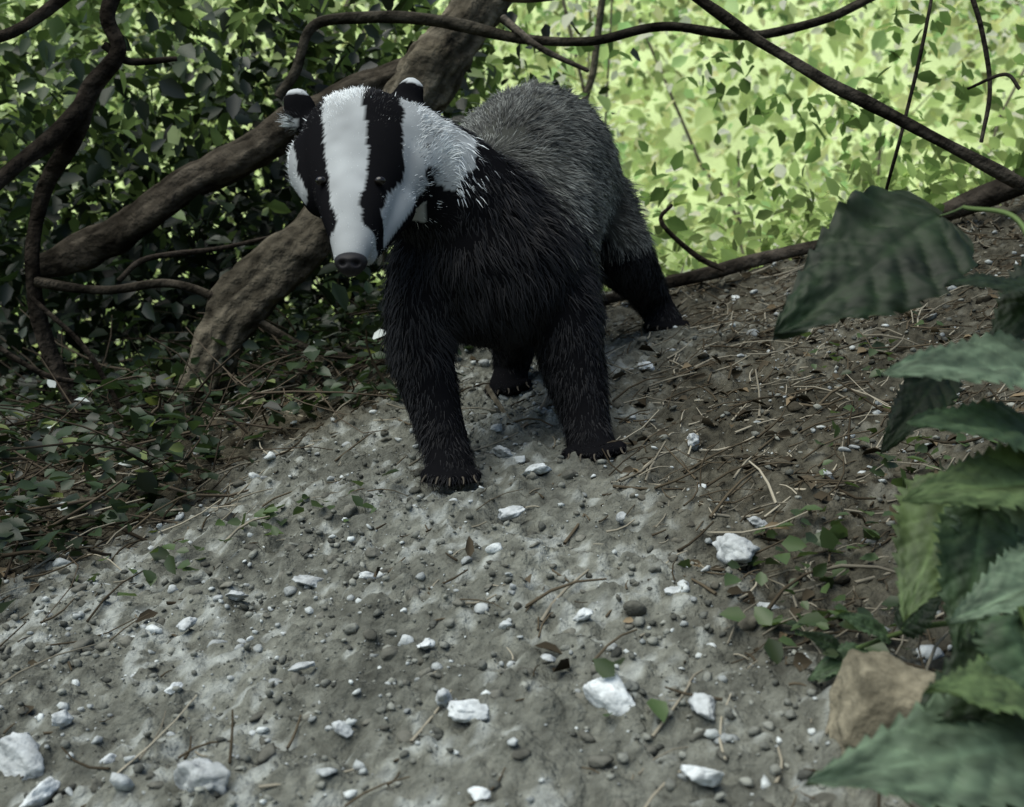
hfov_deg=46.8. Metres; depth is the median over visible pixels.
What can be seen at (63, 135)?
dead branches
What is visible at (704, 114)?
distant trees
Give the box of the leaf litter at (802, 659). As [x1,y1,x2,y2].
[0,197,1023,714]
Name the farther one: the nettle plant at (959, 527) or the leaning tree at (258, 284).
the leaning tree at (258, 284)
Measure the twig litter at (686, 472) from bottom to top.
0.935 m
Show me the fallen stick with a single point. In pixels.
(495, 399)
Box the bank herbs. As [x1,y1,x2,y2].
[603,106,1023,291]
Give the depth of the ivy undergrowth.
1.63 m
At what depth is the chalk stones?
0.86 m
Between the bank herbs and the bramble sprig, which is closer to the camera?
the bramble sprig
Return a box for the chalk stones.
[0,361,834,806]
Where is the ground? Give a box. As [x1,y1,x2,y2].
[0,0,1023,806]
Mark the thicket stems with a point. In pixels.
(591, 76)
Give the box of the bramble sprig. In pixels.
[799,590,947,680]
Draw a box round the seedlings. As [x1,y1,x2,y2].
[69,311,997,721]
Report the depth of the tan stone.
0.75 m
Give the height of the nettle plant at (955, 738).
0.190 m
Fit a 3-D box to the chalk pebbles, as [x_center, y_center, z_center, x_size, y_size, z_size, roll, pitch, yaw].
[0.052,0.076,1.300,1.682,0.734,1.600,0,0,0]
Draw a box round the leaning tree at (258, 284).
[0,0,1023,424]
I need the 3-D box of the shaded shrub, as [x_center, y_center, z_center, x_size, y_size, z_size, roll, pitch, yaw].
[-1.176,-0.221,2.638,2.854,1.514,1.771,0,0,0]
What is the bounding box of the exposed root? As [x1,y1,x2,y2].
[601,167,1023,304]
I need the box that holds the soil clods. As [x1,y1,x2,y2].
[0,203,1023,806]
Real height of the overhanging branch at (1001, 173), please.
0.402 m
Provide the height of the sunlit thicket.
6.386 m
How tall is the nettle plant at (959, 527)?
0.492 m
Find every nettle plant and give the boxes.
[772,185,1023,649]
[802,605,1023,806]
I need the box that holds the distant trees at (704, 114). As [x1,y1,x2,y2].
[0,0,1023,386]
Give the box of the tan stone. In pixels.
[825,649,934,755]
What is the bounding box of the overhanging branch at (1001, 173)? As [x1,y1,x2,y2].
[692,0,1023,193]
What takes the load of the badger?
on the ground
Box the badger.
[276,76,689,490]
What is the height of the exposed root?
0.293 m
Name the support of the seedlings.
on the ground
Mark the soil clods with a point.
(600, 761)
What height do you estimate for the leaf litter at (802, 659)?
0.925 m
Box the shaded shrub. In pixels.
[0,0,640,416]
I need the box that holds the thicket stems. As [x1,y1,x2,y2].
[11,0,1023,386]
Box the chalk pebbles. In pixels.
[0,230,996,795]
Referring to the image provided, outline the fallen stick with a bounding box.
[485,385,550,426]
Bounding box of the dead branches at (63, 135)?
[0,0,455,622]
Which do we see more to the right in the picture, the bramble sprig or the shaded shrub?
the bramble sprig
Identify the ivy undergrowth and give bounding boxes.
[0,273,472,612]
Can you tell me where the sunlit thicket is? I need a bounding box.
[0,0,1023,394]
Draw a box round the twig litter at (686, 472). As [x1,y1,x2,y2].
[0,194,1023,806]
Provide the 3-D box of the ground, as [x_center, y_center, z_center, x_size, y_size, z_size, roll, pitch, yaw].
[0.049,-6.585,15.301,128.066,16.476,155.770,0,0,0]

